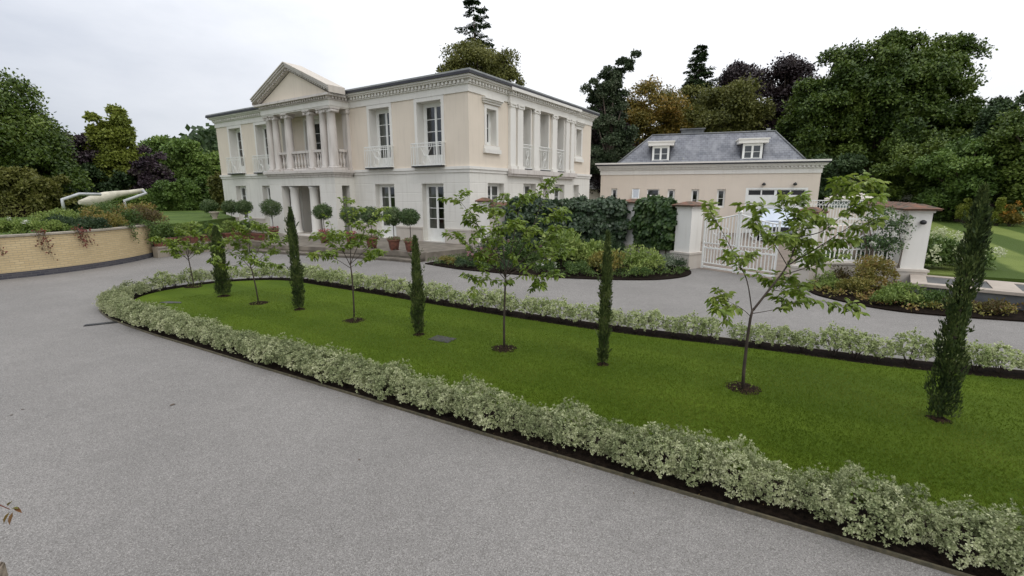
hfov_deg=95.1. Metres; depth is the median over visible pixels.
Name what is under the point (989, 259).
hydrangea shrub
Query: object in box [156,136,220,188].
broadleaf tree
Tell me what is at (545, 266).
flower clump
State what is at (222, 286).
columnar cypress
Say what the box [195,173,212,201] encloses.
hedge shrub
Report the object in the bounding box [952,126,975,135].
broadleaf tree
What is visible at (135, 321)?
silver shrub
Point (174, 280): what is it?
silver shrub
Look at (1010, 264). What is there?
lawn terrain
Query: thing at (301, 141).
classical house
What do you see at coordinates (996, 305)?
heather
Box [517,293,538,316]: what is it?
silver shrub
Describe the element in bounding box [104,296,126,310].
silver shrub
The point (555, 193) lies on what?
window
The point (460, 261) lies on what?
heather
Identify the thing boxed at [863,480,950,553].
silver shrub
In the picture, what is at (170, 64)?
sky
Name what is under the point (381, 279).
silver shrub
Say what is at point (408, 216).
potted standard
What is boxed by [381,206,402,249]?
potted standard
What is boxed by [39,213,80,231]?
shrub
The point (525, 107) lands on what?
french window
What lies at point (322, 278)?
silver shrub
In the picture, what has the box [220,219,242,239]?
terracotta trough
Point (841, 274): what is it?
shrub
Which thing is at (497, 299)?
silver shrub
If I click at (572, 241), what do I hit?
hydrangea shrub
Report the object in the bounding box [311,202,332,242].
potted standard
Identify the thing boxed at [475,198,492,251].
gate pillar
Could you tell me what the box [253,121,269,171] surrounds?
french window
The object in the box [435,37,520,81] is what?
broadleaf tree
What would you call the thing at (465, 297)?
silver shrub
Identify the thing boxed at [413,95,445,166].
french window
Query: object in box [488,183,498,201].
window
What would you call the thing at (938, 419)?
planting circle soil
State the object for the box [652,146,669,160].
dormer window
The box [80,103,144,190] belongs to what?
birch tree
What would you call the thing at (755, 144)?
dormer window
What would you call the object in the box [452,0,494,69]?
spruce tree
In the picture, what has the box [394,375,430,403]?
silver shrub
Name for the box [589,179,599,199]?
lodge
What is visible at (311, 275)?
silver shrub
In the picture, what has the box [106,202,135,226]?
shrub
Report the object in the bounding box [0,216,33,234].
shrub
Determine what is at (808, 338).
silver shrub
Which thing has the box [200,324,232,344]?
silver shrub
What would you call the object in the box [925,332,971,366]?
silver shrub
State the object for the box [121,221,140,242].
trailing plant
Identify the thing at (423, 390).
silver shrub
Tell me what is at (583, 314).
silver shrub
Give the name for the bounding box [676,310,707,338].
silver shrub
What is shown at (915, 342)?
silver shrub
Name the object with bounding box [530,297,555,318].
silver shrub
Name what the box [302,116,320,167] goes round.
french window
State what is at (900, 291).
shrub
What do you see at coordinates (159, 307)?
silver shrub
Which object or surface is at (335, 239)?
young tree
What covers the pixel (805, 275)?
gate pillar
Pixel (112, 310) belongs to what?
silver shrub
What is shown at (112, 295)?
silver shrub
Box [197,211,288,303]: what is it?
young tree
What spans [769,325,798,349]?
silver shrub
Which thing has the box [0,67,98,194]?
broadleaf tree
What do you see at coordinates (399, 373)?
silver shrub
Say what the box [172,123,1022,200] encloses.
woodland
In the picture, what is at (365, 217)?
potted standard
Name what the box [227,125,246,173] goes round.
french window
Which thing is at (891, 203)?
boundary wall
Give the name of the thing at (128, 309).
silver shrub
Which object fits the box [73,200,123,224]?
shrub
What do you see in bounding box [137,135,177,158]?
broadleaf tree
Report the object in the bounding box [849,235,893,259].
shrub
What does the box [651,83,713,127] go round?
autumn tree
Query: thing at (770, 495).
silver shrub
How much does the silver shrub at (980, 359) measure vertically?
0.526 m
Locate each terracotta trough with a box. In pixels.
[148,222,176,246]
[173,221,197,242]
[197,221,219,241]
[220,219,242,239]
[239,219,255,239]
[250,220,268,240]
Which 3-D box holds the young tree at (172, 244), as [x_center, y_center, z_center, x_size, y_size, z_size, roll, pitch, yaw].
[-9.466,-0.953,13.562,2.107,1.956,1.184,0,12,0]
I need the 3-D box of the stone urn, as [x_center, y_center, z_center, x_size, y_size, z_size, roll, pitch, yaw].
[-16.600,-4.035,26.122,0.540,0.440,0.526,0,12,0]
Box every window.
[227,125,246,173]
[240,186,249,222]
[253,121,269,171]
[266,186,273,227]
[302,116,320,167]
[366,103,393,168]
[379,184,396,236]
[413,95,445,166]
[426,184,444,240]
[484,104,498,145]
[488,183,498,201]
[523,184,530,194]
[525,107,531,167]
[539,112,549,169]
[554,185,559,199]
[556,117,564,170]
[574,126,582,155]
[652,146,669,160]
[667,189,674,197]
[691,189,698,201]
[716,189,725,207]
[742,143,762,158]
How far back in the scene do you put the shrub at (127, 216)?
19.98 m
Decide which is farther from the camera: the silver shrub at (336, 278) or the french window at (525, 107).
the french window at (525, 107)
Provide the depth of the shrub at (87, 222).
17.81 m
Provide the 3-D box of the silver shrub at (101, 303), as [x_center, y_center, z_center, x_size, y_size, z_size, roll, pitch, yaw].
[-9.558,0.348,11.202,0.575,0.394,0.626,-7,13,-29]
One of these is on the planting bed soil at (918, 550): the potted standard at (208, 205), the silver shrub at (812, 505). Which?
the silver shrub at (812, 505)
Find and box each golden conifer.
[954,197,974,222]
[989,197,1008,225]
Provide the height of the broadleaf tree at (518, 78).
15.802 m
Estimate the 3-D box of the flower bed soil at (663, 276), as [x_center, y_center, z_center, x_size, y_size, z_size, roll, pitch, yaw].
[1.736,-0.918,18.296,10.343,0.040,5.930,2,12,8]
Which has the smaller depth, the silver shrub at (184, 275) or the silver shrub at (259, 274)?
the silver shrub at (184, 275)
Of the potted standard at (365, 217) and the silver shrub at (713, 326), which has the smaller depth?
the silver shrub at (713, 326)
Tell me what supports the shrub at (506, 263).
on the flower bed soil at (663, 276)
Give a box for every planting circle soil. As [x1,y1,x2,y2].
[184,285,201,287]
[249,301,268,304]
[342,317,365,322]
[413,332,424,335]
[491,344,516,352]
[597,362,608,365]
[725,381,761,394]
[924,415,951,423]
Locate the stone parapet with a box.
[0,562,7,575]
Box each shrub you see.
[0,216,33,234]
[19,206,79,221]
[25,219,75,232]
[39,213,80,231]
[58,216,111,230]
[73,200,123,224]
[78,205,130,228]
[92,290,133,306]
[95,209,147,226]
[96,288,129,301]
[98,294,124,309]
[102,296,135,314]
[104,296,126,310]
[105,296,141,316]
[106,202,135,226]
[106,287,131,298]
[112,285,134,296]
[113,279,146,294]
[114,298,148,319]
[120,300,159,322]
[122,201,168,221]
[124,204,169,225]
[126,302,170,326]
[130,281,152,294]
[140,303,179,324]
[141,276,164,291]
[145,179,184,210]
[145,307,182,329]
[148,307,192,332]
[152,270,172,288]
[161,232,177,239]
[162,313,195,334]
[163,272,182,287]
[170,177,203,210]
[175,317,203,338]
[178,267,199,285]
[180,314,221,339]
[192,321,227,344]
[193,267,211,283]
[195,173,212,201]
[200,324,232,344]
[204,171,224,210]
[208,326,244,350]
[225,329,257,352]
[227,266,240,280]
[233,331,266,354]
[239,266,256,279]
[242,335,277,360]
[253,332,294,362]
[254,267,266,279]
[260,335,309,364]
[262,260,278,278]
[273,267,288,279]
[278,339,322,370]
[293,347,331,375]
[301,342,353,380]
[302,263,317,280]
[307,264,324,282]
[314,270,328,283]
[319,352,365,382]
[320,266,336,284]
[329,266,347,285]
[335,354,375,388]
[339,273,351,286]
[347,271,362,288]
[351,272,371,289]
[355,361,397,392]
[364,273,382,291]
[366,358,421,399]
[374,272,394,292]
[384,281,400,294]
[391,277,408,296]
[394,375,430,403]
[408,373,450,409]
[419,282,432,299]
[424,280,442,301]
[427,383,463,414]
[433,283,456,303]
[443,374,496,419]
[449,290,464,305]
[459,287,484,308]
[465,235,509,255]
[465,383,519,430]
[467,246,501,263]
[473,287,495,309]
[487,287,508,311]
[497,395,544,435]
[498,238,543,262]
[498,259,524,269]
[498,292,520,314]
[516,402,563,441]
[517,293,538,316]
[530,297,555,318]
[537,227,597,266]
[540,396,599,447]
[548,295,571,321]
[563,259,594,275]
[567,301,590,323]
[569,414,622,456]
[571,239,619,263]
[582,234,627,256]
[586,302,609,326]
[596,420,657,469]
[609,307,626,329]
[619,421,696,479]
[624,309,647,331]
[628,266,653,276]
[641,309,670,333]
[655,253,677,270]
[663,316,682,335]
[665,428,732,487]
[670,255,687,267]
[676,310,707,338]
[695,433,773,502]
[697,315,724,340]
[727,320,751,343]
[741,457,805,508]
[749,322,774,345]
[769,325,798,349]
[781,462,849,522]
[788,328,820,351]
[810,460,915,546]
[813,270,843,289]
[814,321,856,355]
[822,250,852,259]
[822,264,855,279]
[834,276,879,294]
[834,326,879,357]
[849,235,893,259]
[849,254,900,290]
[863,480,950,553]
[867,334,895,361]
[868,290,897,304]
[879,280,925,304]
[891,327,931,363]
[903,289,948,306]
[922,494,1023,574]
[924,226,964,266]
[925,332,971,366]
[943,238,1007,269]
[965,339,996,370]
[966,498,1023,575]
[976,341,1023,372]
[997,200,1023,226]
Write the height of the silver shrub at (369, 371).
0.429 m
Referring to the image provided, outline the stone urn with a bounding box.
[209,212,218,218]
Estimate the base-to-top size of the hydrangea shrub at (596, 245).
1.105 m
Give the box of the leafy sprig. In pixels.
[0,501,21,524]
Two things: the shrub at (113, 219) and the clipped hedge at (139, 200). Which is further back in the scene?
the clipped hedge at (139, 200)
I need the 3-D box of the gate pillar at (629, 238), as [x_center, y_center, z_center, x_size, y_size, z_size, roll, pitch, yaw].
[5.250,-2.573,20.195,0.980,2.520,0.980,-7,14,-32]
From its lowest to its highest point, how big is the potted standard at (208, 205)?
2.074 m
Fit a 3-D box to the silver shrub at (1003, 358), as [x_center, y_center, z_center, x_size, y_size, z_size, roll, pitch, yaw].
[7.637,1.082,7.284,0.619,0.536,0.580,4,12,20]
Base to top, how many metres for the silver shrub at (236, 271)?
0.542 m
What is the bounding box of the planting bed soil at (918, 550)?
[100,278,1023,575]
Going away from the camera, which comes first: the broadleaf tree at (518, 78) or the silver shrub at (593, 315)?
the silver shrub at (593, 315)
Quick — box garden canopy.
[60,188,147,209]
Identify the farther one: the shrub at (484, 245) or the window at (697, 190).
the window at (697, 190)
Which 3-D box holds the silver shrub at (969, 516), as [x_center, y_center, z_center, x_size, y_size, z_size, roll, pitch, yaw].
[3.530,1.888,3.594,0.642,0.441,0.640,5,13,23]
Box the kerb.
[99,277,1023,575]
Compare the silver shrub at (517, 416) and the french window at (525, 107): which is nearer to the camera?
the silver shrub at (517, 416)
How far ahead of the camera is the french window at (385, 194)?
25.38 m
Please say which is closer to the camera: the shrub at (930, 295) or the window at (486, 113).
the shrub at (930, 295)
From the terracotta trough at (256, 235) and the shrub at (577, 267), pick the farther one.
the terracotta trough at (256, 235)
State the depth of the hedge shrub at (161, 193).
35.96 m
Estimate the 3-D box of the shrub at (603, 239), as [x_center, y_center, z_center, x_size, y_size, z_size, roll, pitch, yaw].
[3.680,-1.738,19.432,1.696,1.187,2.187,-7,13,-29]
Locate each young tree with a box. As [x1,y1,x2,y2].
[147,221,222,286]
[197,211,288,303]
[306,196,391,321]
[437,174,577,348]
[698,170,891,389]
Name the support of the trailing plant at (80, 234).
hanging from the garden wall at (23, 256)
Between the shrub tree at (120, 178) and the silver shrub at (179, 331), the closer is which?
the silver shrub at (179, 331)
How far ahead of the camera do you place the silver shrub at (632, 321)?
9.34 m
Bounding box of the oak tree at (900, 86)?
[771,26,997,193]
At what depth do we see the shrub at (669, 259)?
16.64 m
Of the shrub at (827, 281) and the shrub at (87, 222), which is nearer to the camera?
the shrub at (827, 281)
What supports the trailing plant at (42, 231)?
hanging from the garden wall at (23, 256)
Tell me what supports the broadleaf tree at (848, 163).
on the lawn terrain at (1010, 264)
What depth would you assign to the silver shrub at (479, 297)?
11.06 m
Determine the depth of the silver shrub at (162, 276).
13.47 m
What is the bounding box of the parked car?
[754,207,796,239]
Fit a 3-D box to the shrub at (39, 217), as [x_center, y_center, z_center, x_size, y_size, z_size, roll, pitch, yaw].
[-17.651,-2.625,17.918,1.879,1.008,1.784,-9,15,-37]
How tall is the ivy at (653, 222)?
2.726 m
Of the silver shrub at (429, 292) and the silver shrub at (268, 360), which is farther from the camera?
the silver shrub at (429, 292)
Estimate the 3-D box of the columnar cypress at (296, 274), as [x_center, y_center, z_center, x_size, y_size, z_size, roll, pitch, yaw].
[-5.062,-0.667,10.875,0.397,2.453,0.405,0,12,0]
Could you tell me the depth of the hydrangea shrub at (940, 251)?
14.36 m
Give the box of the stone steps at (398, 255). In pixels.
[256,243,426,262]
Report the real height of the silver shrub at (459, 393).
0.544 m
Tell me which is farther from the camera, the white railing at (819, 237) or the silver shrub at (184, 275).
the white railing at (819, 237)
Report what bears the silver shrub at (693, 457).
on the planting bed soil at (918, 550)
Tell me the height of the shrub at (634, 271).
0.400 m
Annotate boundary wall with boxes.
[489,202,626,254]
[637,227,675,257]
[863,201,917,258]
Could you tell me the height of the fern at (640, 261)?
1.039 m
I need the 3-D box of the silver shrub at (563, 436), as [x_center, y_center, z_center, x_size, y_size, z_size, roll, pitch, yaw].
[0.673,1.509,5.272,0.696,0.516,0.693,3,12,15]
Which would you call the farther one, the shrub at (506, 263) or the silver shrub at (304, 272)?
the shrub at (506, 263)
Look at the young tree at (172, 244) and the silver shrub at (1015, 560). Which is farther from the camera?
the young tree at (172, 244)
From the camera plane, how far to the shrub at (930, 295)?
11.34 m
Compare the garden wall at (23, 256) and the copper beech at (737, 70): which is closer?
the garden wall at (23, 256)
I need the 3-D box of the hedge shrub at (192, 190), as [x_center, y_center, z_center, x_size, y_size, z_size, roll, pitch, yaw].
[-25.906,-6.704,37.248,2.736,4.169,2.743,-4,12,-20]
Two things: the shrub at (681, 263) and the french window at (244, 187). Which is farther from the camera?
the french window at (244, 187)
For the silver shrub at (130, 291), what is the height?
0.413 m
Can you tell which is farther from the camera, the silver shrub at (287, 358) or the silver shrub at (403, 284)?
the silver shrub at (403, 284)
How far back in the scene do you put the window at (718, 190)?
32.66 m
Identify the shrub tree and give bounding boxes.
[0,166,79,214]
[80,162,135,192]
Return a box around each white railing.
[799,200,868,249]
[815,218,900,285]
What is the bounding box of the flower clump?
[532,259,556,272]
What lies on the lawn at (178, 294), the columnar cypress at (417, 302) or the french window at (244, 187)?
the columnar cypress at (417, 302)
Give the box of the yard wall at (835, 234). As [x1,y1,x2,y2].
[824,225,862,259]
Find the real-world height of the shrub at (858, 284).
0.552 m
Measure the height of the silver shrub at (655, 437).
0.515 m
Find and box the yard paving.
[698,233,820,281]
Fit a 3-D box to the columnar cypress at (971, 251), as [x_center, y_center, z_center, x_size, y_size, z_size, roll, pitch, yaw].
[5.237,0.227,5.474,0.382,2.875,0.434,-6,13,-25]
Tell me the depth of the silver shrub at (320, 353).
6.98 m
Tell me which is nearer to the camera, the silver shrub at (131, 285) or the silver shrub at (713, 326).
the silver shrub at (713, 326)
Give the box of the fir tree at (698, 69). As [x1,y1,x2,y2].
[677,44,721,127]
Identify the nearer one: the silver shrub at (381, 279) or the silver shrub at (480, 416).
the silver shrub at (480, 416)
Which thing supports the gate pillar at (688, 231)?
on the flower bed soil at (663, 276)
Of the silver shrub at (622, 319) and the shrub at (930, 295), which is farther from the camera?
the shrub at (930, 295)
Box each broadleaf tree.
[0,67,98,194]
[38,159,92,209]
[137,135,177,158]
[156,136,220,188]
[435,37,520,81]
[495,69,526,85]
[686,73,779,132]
[811,152,871,207]
[860,137,948,214]
[907,136,1016,221]
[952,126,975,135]
[973,102,1023,213]
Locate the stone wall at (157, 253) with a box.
[152,239,267,257]
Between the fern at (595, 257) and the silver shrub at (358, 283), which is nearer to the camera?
the silver shrub at (358, 283)
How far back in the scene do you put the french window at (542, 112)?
26.93 m
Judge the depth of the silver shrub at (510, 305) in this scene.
10.69 m
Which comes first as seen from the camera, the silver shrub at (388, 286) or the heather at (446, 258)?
the silver shrub at (388, 286)
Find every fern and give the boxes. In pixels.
[587,250,628,270]
[618,243,666,274]
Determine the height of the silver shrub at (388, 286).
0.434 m
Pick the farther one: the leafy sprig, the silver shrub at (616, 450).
the silver shrub at (616, 450)
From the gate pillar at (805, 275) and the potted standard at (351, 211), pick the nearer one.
the gate pillar at (805, 275)
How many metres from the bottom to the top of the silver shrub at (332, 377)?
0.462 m
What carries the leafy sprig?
attached to the stone parapet
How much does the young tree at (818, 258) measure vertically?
3.069 m
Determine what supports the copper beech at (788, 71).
on the ground
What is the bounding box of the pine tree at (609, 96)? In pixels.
[580,48,641,174]
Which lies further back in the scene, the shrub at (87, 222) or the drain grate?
the shrub at (87, 222)
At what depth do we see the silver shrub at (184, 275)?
14.08 m
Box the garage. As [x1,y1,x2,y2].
[595,128,831,232]
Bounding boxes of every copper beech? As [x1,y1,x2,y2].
[55,131,102,192]
[127,144,176,193]
[586,104,638,193]
[714,59,773,124]
[750,51,819,144]
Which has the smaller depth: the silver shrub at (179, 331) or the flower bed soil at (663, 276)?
the silver shrub at (179, 331)
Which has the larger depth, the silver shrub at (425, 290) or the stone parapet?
the silver shrub at (425, 290)
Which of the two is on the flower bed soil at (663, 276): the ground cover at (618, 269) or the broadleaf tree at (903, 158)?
the ground cover at (618, 269)
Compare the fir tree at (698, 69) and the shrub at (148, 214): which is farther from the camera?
the fir tree at (698, 69)
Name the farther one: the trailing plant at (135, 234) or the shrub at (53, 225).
the trailing plant at (135, 234)
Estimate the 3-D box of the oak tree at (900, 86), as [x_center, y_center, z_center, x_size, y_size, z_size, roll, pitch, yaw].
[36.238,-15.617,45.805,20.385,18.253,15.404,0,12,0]
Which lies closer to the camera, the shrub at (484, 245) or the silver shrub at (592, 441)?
the silver shrub at (592, 441)
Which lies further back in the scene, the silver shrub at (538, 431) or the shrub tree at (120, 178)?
the shrub tree at (120, 178)
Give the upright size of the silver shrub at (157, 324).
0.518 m
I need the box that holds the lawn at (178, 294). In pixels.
[135,280,1023,540]
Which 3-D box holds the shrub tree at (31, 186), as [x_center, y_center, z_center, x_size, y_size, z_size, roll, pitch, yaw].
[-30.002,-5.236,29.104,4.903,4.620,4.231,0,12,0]
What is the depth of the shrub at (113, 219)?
18.91 m
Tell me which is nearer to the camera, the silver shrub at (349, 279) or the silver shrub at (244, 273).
the silver shrub at (349, 279)
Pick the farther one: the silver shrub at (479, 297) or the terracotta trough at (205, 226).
the terracotta trough at (205, 226)
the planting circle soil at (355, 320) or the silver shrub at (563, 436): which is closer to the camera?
the silver shrub at (563, 436)
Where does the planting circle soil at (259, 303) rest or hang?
on the lawn at (178, 294)
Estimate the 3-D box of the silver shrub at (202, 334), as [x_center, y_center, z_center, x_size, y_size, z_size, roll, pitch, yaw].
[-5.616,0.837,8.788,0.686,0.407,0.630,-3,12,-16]
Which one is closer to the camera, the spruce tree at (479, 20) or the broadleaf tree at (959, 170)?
the broadleaf tree at (959, 170)
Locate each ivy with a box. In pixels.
[501,193,630,250]
[627,194,677,254]
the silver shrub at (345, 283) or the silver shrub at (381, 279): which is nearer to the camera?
the silver shrub at (381, 279)
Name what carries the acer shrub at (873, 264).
on the flower bed soil at (1013, 316)
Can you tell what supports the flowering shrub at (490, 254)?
on the flower bed soil at (663, 276)
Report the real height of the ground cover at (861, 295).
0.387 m
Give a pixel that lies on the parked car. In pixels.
(773, 217)
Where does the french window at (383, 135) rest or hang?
in the classical house at (301, 141)
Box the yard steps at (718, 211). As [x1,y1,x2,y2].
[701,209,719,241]
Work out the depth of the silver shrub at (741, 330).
8.64 m
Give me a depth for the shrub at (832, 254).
14.89 m
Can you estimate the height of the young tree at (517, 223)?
3.076 m
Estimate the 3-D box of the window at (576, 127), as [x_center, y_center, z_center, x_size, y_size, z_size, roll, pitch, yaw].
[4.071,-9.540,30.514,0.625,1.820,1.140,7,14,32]
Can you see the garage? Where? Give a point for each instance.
(725, 170)
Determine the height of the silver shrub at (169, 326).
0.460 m
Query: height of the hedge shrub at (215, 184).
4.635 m
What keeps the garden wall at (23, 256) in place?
on the driveway
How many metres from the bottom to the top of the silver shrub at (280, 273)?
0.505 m
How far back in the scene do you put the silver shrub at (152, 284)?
13.15 m
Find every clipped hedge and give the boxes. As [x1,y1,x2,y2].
[0,199,47,217]
[65,192,210,211]
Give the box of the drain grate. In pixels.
[84,321,117,325]
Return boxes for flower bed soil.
[425,254,690,279]
[804,284,1023,321]
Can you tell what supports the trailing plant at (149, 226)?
hanging from the garden wall at (23, 256)
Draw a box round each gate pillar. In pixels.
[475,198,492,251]
[621,199,636,254]
[670,201,706,268]
[790,207,829,282]
[893,204,942,288]
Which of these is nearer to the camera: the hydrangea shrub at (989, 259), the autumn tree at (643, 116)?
the hydrangea shrub at (989, 259)
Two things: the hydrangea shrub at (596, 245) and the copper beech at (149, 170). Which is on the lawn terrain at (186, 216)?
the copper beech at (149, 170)
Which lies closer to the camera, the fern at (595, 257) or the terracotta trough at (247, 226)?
the fern at (595, 257)
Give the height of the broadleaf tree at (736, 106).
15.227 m
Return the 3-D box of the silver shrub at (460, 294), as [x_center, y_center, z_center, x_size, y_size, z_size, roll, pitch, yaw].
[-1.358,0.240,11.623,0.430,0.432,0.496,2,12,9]
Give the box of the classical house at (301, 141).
[205,61,599,250]
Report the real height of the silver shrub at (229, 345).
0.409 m
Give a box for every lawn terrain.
[0,210,235,241]
[822,207,1023,282]
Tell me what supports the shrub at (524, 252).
on the flower bed soil at (663, 276)
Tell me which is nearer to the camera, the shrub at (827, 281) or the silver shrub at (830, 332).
the silver shrub at (830, 332)
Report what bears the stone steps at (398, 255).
on the driveway
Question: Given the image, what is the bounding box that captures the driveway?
[0,249,1023,575]
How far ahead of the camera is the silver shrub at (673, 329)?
9.08 m
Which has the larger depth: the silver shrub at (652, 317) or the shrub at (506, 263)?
the shrub at (506, 263)
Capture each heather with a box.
[439,255,455,263]
[454,257,476,267]
[971,299,1015,314]
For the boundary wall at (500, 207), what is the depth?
20.99 m
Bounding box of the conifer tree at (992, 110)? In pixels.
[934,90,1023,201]
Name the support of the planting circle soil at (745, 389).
on the lawn at (178, 294)
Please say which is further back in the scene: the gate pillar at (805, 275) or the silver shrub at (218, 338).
the gate pillar at (805, 275)
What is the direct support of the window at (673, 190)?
in the garage
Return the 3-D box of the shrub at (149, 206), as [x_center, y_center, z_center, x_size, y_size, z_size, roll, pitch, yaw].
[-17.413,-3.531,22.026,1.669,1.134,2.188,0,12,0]
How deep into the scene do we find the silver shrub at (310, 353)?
7.16 m
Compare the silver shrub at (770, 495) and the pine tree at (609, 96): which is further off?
the pine tree at (609, 96)
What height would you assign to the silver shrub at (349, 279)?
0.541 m
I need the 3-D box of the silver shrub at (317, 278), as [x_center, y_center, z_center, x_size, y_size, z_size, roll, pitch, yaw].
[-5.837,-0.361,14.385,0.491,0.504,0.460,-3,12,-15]
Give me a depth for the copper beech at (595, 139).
49.72 m
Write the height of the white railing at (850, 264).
2.040 m
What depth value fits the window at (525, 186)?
26.66 m
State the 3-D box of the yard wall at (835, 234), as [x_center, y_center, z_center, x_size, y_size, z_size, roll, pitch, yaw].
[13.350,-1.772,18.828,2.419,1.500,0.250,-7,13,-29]
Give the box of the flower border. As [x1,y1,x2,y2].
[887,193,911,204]
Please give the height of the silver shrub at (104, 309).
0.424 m
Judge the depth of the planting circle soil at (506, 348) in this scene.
8.29 m
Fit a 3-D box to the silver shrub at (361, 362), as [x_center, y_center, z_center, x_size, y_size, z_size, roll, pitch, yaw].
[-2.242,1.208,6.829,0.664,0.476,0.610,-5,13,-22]
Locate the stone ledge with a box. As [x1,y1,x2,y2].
[910,274,1023,309]
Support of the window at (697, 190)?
in the garage
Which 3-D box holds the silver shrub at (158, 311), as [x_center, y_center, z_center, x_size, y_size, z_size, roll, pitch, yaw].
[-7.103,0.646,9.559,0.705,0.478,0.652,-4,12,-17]
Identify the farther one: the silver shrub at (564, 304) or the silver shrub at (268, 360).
the silver shrub at (564, 304)
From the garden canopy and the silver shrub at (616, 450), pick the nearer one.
the silver shrub at (616, 450)
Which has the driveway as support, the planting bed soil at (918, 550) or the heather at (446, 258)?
the planting bed soil at (918, 550)
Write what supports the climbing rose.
attached to the white railing at (850, 264)
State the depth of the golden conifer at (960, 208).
31.26 m
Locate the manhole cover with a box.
[428,335,455,342]
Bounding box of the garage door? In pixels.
[742,188,807,232]
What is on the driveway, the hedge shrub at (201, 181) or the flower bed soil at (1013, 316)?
the flower bed soil at (1013, 316)
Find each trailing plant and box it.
[30,228,57,260]
[71,224,97,247]
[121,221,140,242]
[139,221,154,244]
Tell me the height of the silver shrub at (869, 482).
0.561 m
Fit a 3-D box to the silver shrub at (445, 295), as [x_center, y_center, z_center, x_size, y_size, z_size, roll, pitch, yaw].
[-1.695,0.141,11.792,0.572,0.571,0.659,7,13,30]
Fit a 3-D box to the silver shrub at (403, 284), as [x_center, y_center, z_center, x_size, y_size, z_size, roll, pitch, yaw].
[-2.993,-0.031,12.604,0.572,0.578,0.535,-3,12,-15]
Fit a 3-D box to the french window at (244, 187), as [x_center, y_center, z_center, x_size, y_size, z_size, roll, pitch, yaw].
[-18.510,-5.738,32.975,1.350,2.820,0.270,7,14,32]
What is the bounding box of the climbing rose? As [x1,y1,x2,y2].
[853,205,916,281]
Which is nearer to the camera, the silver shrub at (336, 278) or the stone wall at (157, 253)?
the silver shrub at (336, 278)
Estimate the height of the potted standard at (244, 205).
2.075 m
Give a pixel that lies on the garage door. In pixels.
(752, 194)
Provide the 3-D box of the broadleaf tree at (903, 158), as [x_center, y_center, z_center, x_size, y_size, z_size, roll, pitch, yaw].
[32.664,-8.169,37.081,7.998,7.174,6.971,0,12,0]
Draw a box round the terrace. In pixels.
[176,230,470,260]
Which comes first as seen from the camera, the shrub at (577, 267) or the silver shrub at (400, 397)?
the silver shrub at (400, 397)
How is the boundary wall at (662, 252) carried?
on the flower bed soil at (663, 276)
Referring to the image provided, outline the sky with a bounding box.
[0,0,1023,148]
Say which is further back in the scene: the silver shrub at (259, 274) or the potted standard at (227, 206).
the potted standard at (227, 206)
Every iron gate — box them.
[701,211,740,272]
[735,210,781,276]
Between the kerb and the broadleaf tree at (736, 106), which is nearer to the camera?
the kerb
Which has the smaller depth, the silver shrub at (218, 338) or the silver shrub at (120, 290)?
the silver shrub at (218, 338)
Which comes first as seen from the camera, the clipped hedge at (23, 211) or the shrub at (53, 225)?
the shrub at (53, 225)
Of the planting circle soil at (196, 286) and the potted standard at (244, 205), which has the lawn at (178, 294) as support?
the planting circle soil at (196, 286)
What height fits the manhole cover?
0.009 m
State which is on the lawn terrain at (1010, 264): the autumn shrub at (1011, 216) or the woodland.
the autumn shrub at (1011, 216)
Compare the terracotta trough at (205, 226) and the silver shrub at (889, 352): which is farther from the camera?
the terracotta trough at (205, 226)
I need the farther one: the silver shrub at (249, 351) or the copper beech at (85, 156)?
the copper beech at (85, 156)
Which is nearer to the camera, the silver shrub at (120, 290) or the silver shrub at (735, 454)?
the silver shrub at (735, 454)
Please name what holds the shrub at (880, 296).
on the flower bed soil at (1013, 316)
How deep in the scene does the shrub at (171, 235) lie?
22.00 m
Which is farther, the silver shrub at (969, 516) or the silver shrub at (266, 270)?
the silver shrub at (266, 270)
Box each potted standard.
[199,199,218,215]
[220,199,237,231]
[234,199,252,218]
[259,198,282,234]
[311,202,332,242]
[339,206,360,243]
[359,206,381,247]
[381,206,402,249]
[399,208,420,251]
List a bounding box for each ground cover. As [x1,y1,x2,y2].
[427,251,690,276]
[812,279,1023,315]
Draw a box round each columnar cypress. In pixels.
[206,225,232,294]
[284,206,305,307]
[407,234,426,332]
[594,230,616,362]
[922,182,997,418]
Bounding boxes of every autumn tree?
[624,74,695,147]
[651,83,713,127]
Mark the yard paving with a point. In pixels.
(781, 265)
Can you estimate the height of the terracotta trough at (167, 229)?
1.033 m
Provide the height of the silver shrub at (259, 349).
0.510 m
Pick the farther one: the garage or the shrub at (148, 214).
the garage
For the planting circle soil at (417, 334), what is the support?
on the lawn at (178, 294)
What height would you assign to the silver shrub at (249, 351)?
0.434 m
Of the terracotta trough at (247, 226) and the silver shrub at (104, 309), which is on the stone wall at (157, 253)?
the terracotta trough at (247, 226)
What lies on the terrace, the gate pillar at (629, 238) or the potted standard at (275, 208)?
the potted standard at (275, 208)
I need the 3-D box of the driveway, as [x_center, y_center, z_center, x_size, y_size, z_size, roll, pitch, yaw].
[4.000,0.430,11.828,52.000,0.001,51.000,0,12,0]
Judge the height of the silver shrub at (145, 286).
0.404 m
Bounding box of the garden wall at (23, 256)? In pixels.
[0,224,153,279]
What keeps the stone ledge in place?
on the driveway
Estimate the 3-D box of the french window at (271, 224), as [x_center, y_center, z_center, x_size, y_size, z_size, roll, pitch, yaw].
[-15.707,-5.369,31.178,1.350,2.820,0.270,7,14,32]
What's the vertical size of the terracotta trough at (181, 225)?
1.026 m

